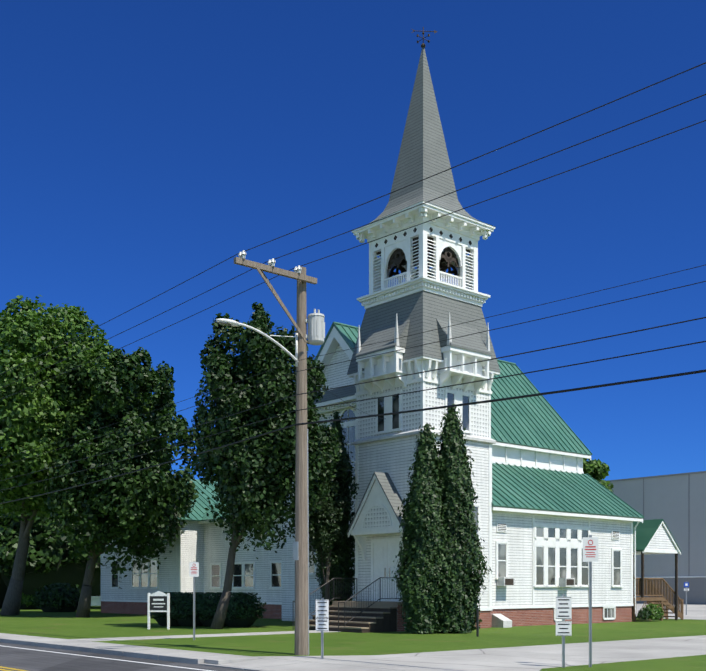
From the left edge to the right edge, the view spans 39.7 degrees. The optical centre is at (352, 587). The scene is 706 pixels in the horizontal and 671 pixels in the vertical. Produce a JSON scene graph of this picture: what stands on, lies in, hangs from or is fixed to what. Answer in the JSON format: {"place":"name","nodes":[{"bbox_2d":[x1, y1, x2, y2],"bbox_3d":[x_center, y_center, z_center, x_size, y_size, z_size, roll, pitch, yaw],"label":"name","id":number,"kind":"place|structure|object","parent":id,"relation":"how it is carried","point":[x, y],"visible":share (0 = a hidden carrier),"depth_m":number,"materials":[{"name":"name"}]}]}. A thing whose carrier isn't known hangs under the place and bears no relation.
{"place":"outdoors","nodes":[
{"label":"outdoors","id":0,"kind":"place"},
{"bbox_2d":[0,642,249,670],"bbox_3d":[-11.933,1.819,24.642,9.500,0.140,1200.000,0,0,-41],"label":"road","id":1,"kind":"structure","parent":0,"point":[23,659],"depth_m":22.78,"materials":[{"name":"grey asphalt"}]},
{"bbox_2d":[0,666,26,670],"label":"line","id":2,"kind":"object","parent":1,"relation":"on","point":[10,668],"depth_m":20.79,"materials":[{"name":"yellow paint"}]},
{"bbox_2d":[0,645,211,670],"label":"edge line","id":3,"kind":"object","parent":1,"relation":"on","point":[112,659],"visible":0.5,"depth_m":23.67,"materials":[{"name":"white paint"}]},
{"bbox_2d":[316,602,327,630],"bbox_3d":[-0.711,0.644,22.529,0.280,0.710,0.003,0,0,4],"label":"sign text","id":4,"kind":"object","parent":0,"point":[322,620],"visible":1,"depth_m":22.53},
{"bbox_2d":[0,606,705,670],"bbox_3d":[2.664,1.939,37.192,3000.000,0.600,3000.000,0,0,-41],"label":"lawn","id":5,"kind":"structure","parent":0,"point":[97,623],"depth_m":32.67,"materials":[{"name":"green plant"}]},
{"bbox_2d":[0,499,10,608],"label":"tree","id":6,"kind":"object","parent":5,"relation":"on","point":[3,588],"depth_m":74.65,"materials":[{"name":"green plant"}]},
{"bbox_2d":[20,593,39,608],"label":"shrub","id":7,"kind":"object","parent":5,"relation":"on","point":[24,600],"depth_m":72.71,"materials":[{"name":"green plant"}]},
{"bbox_2d":[0,497,100,608],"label":"tree","id":8,"kind":"object","parent":5,"relation":"on","point":[7,553],"depth_m":71.43,"materials":[{"name":"green plant"}]},
{"bbox_2d":[28,583,80,611],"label":"shrub","id":9,"kind":"object","parent":5,"relation":"on","point":[38,602],"depth_m":64.53,"materials":[{"name":"green plant"}]},
{"bbox_2d":[0,295,159,614],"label":"tree","id":10,"kind":"object","parent":5,"relation":"on","point":[30,417],"depth_m":52.62,"materials":[{"name":"green plant"}]},
{"bbox_2d":[91,596,100,605],"bbox_3d":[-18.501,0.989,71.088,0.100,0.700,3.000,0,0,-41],"label":"utility box","id":11,"kind":"object","parent":5,"relation":"on","point":[95,601],"visible":0.46,"depth_m":71.37,"materials":[{"name":"metal"}]},
{"bbox_2d":[42,347,203,616],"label":"tree","id":12,"kind":"object","parent":5,"relation":"on","point":[157,499],"depth_m":51.85,"materials":[{"name":"green plant"}]},
{"bbox_2d":[0,638,269,670],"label":"kerb","id":13,"kind":"structure","parent":5,"relation":"on","point":[189,660],"depth_m":24.88,"materials":[{"name":"grey concrete"}]},
{"bbox_2d":[148,591,169,628],"bbox_3d":[-7.610,0.889,38.250,0.080,1.500,0.900,0,0,-78],"label":"sign frame","id":14,"kind":"object","parent":5,"relation":"on","point":[158,593],"visible":0.98,"depth_m":38.19,"materials":[{"name":"white wood"}]},
{"bbox_2d":[150,596,166,610],"bbox_3d":[-7.610,0.619,38.250,0.030,0.560,0.740,0,0,-78],"label":"sign panel","id":15,"kind":"object","parent":14,"relation":"attached to","point":[152,607],"visible":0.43,"depth_m":38.23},
{"bbox_2d":[152,599,164,606],"bbox_3d":[-7.613,0.609,38.234,0.003,0.340,0.560,0,0,-78],"label":"sign lettering","id":16,"kind":"object","parent":15,"relation":"attached to","point":[158,603],"visible":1,"depth_m":38.23},
{"bbox_2d":[146,592,183,625],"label":"hedge","id":17,"kind":"object","parent":5,"relation":"on","point":[173,595],"depth_m":41.00,"materials":[{"name":"green plant"}]},
{"bbox_2d":[170,592,204,626],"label":"hedge","id":18,"kind":"object","parent":5,"relation":"on","point":[187,596],"depth_m":40.66,"materials":[{"name":"green plant"}]},
{"bbox_2d":[193,561,194,639],"bbox_3d":[-4.940,0.414,30.395,0.075,2.450,0.075,0,0,-41],"label":"sign post","id":19,"kind":"object","parent":5,"relation":"on","point":[193,607],"visible":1,"depth_m":30.38,"materials":[{"name":"grey metal"}]},
{"bbox_2d":[189,562,198,576],"bbox_3d":[-4.942,-0.561,30.369,0.300,0.450,0.004,0,0,4],"label":"street sign","id":20,"kind":"object","parent":19,"relation":"attached to","point":[190,570],"visible":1,"depth_m":30.37,"materials":[{"name":"white metal"}]},
{"bbox_2d":[195,592,226,626],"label":"hedge","id":21,"kind":"object","parent":5,"relation":"on","point":[204,600],"depth_m":40.38,"materials":[{"name":"green plant"}]},
{"bbox_2d":[218,592,266,626],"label":"hedge","id":22,"kind":"object","parent":5,"relation":"on","point":[248,597],"depth_m":40.17,"materials":[{"name":"green plant"}]},
{"bbox_2d":[191,302,341,628],"bbox_3d":[-3.553,-4.770,38.372,5.876,12.952,5.551,0,0,-41],"label":"tree","id":23,"kind":"object","parent":5,"relation":"on","point":[254,467],"depth_m":36.95,"materials":[{"name":"green plant"}]},
{"bbox_2d":[234,257,316,654],"bbox_3d":[-1.898,-2.971,23.171,2.360,9.620,0.465,0,0,-41],"label":"utility pole","id":24,"kind":"object","parent":5,"relation":"on","point":[302,278],"visible":0.83,"depth_m":23.67,"materials":[{"name":"brown wood"}]},
{"bbox_2d":[216,318,297,366],"bbox_3d":[-2.224,-5.761,22.966,2.358,0.800,0.253,0,0,-41],"label":"street light","id":25,"kind":"object","parent":24,"relation":"attached to","point":[233,323],"visible":0.88,"depth_m":23.20,"materials":[{"name":"silver metal"}]},
{"bbox_2d":[218,322,231,325],"bbox_3d":[-2.921,-6.036,22.367,0.400,0.080,0.200,0,0,-41],"label":"street light lens","id":26,"kind":"object","parent":25,"relation":"attached to","point":[224,323],"visible":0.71,"depth_m":22.30,"materials":[{"name":"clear glass"}]},
{"bbox_2d":[238,250,301,273],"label":"insulators","id":27,"kind":"object","parent":24,"relation":"attached to","point":[272,262],"visible":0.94,"depth_m":22.90,"materials":[{"name":"ceramic"}]},
{"bbox_2d":[305,309,324,344],"bbox_3d":[-0.899,-6.361,23.802,0.427,0.840,0.429,0,0,33],"label":"transformer","id":28,"kind":"object","parent":24,"relation":"attached to","point":[316,328],"visible":0.96,"depth_m":23.64,"materials":[{"name":"grey metal"}]},
{"bbox_2d":[0,62,705,503],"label":"wires","id":29,"kind":"object","parent":24,"relation":"attached to","point":[404,336],"visible":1,"depth_m":19.95,"materials":[{"name":"black rubber"}]},
{"bbox_2d":[293,429,308,654],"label":"pole fittings","id":30,"kind":"object","parent":5,"relation":"on","point":[295,550],"visible":0.77,"depth_m":23.77,"materials":[{"name":"grey metal"}]},
{"bbox_2d":[289,437,358,605],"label":"tree","id":31,"kind":"object","parent":5,"relation":"on","point":[320,536],"depth_m":40.19,"materials":[{"name":"green plant"}]},
{"bbox_2d":[313,411,354,605],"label":"evergreen tree","id":32,"kind":"object","parent":5,"relation":"on","point":[349,561],"depth_m":41.34,"materials":[{"name":"green plant"}]},
{"bbox_2d":[0,604,705,670],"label":"pavements","id":33,"kind":"structure","parent":5,"relation":"on","point":[531,658],"depth_m":23.43,"materials":[{"name":"concrete"}]},
{"bbox_2d":[321,598,323,657],"bbox_3d":[-0.709,0.939,22.560,0.075,1.400,0.075,0,0,-41],"label":"sign post","id":34,"kind":"object","parent":33,"relation":"on","point":[322,644],"visible":0.5,"depth_m":22.55,"materials":[{"name":"grey metal"}]},
{"bbox_2d":[316,600,328,630],"bbox_3d":[-0.710,0.644,22.533,0.300,0.730,0.004,0,0,4],"label":"sign","id":35,"kind":"object","parent":34,"relation":"attached to","point":[323,617],"visible":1,"depth_m":22.53,"materials":[{"name":"white metal"}]},
{"bbox_2d":[309,601,402,628],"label":"church steps","id":36,"kind":"structure","parent":5,"relation":"on","point":[386,604],"depth_m":37.00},
{"bbox_2d":[101,345,676,620],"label":"clapboard siding","id":37,"kind":"object","parent":5,"relation":"on","point":[204,545],"visible":0.21,"depth_m":45.17,"materials":[{"name":"white wood"}]},
{"bbox_2d":[177,322,643,520],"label":"metal roof","id":38,"kind":"structure","parent":37,"relation":"on","point":[537,421],"depth_m":46.64,"materials":[{"name":"green metal"}]},
{"bbox_2d":[414,263,431,278],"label":"louvers","id":39,"kind":"object","parent":37,"relation":"hanging from","point":[427,272],"visible":0.12,"depth_m":39.74,"materials":[{"name":"white wood"}]},
{"bbox_2d":[358,382,488,527],"bbox_3d":[2.624,-5.121,39.730,4.492,5.480,3.840,0,0,-41],"label":"shingle siding","id":40,"kind":"object","parent":37,"relation":"attached to","point":[376,516],"visible":0.5,"depth_m":38.24,"materials":[{"name":"white wood"}]},
{"bbox_2d":[391,423,457,633],"bbox_3d":[2.558,-2.111,34.837,2.328,7.538,2.339,0,0,-41],"label":"evergreen tree","id":41,"kind":"object","parent":5,"relation":"on","point":[425,506],"depth_m":34.36,"materials":[{"name":"green plant"}]},
{"bbox_2d":[436,404,491,633],"bbox_3d":[3.515,-2.475,35.351,2.499,8.267,2.494,0,0,-41],"label":"evergreen tree","id":42,"kind":"object","parent":5,"relation":"on","point":[452,449],"depth_m":34.72,"materials":[{"name":"green plant"}]},
{"bbox_2d":[476,609,478,636],"bbox_3d":[4.167,1.179,32.682,0.074,0.920,0.074,0,0,-18],"label":"post","id":43,"kind":"object","parent":5,"relation":"on","point":[477,622],"visible":1,"depth_m":32.66,"materials":[{"name":"black metal"}]},
{"bbox_2d":[562,594,564,667],"bbox_3d":[4.312,0.889,20.019,0.075,1.500,0.075,0,0,-41],"label":"sign post","id":44,"kind":"object","parent":5,"relation":"on","point":[563,649],"visible":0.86,"depth_m":20.00,"materials":[{"name":"grey metal"}]},
{"bbox_2d":[556,597,571,635],"bbox_3d":[4.310,0.589,19.992,0.320,0.800,0.004,0,0,4],"label":"sign","id":45,"kind":"object","parent":44,"relation":"attached to","point":[569,614],"visible":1,"depth_m":19.99,"materials":[{"name":"white metal"}]},
{"bbox_2d":[589,535,591,666],"bbox_3d":[4.886,0.279,20.117,0.075,2.720,0.075,0,0,-41],"label":"sign post","id":46,"kind":"object","parent":5,"relation":"on","point":[590,614],"visible":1,"depth_m":20.09,"materials":[{"name":"grey metal"}]},
{"bbox_2d":[583,537,597,561],"bbox_3d":[4.885,-0.781,20.090,0.320,0.500,0.004,0,0,4],"label":"sign","id":47,"kind":"object","parent":46,"relation":"attached to","point":[585,543],"visible":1,"depth_m":20.09,"materials":[{"name":"white metal"}]},
{"bbox_2d":[585,540,595,556],"bbox_3d":[4.885,-0.802,20.087,0.233,0.358,0.003,0,0,3],"label":"sign lettering","id":48,"kind":"object","parent":47,"relation":"attached to","point":[590,549],"visible":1,"depth_m":20.09},
{"bbox_2d":[636,607,652,619],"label":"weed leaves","id":49,"kind":"object","parent":5,"relation":"on","point":[642,613],"visible":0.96,"depth_m":46.45,"materials":[{"name":"green plant"}]},
{"bbox_2d":[640,603,663,619],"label":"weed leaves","id":50,"kind":"object","parent":5,"relation":"on","point":[658,610],"visible":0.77,"depth_m":46.66,"materials":[{"name":"green plant"}]},
{"bbox_2d":[606,471,705,604],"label":"warehouse building","id":51,"kind":"structure","parent":5,"relation":"on","point":[696,593],"depth_m":94.51,"materials":[{"name":"grey metal"}]},
{"bbox_2d":[609,473,705,576],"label":"building wall","id":52,"kind":"structure","parent":51,"relation":"on","point":[666,499],"depth_m":95.69,"materials":[{"name":"grey metal"}]},
{"bbox_2d":[633,578,683,621],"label":"porch stairs","id":53,"kind":"structure","parent":5,"relation":"on","point":[653,591],"depth_m":48.33,"materials":[{"name":"brown wood"}]},
{"bbox_2d":[0,0,705,480],"label":"sky","id":54,"kind":"structure","parent":0,"point":[146,146],"materials":[{"name":"blue"}]},
{"bbox_2d":[100,201,705,631],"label":"trim","id":55,"kind":"structure","parent":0,"point":[388,365],"depth_m":39.63,"materials":[{"name":"white wood"}]},
{"bbox_2d":[312,48,499,534],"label":"shingle roof","id":56,"kind":"structure","parent":55,"relation":"attached to","point":[423,153],"depth_m":39.03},
{"bbox_2d":[351,312,574,627],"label":"trim","id":57,"kind":"structure","parent":55,"relation":"attached to","point":[500,621],"depth_m":39.10,"materials":[{"name":"white wood"}]},
{"bbox_2d":[309,27,677,632],"bbox_3d":[7.131,-10.636,43.477,21.030,24.550,3.953,0,0,-41],"label":"dark church wood","id":58,"kind":"object","parent":55,"relation":"attached to","point":[387,622],"visible":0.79,"depth_m":38.85,"materials":[{"name":"black wood"}]},
{"bbox_2d":[633,519,680,551],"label":"porch roof","id":59,"kind":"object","parent":58,"relation":"on","point":[646,530],"visible":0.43,"depth_m":47.81,"materials":[{"name":"green metal"}]},
{"bbox_2d":[556,597,570,632],"bbox_3d":[4.310,0.589,19.988,0.300,0.780,0.003,0,0,4],"label":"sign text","id":60,"kind":"object","parent":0,"point":[563,612],"visible":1,"depth_m":19.99},
{"bbox_2d":[583,458,613,492],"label":"tree","id":61,"kind":"object","parent":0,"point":[597,468],"depth_m":58.56,"materials":[{"name":"green plant"}]}
]}

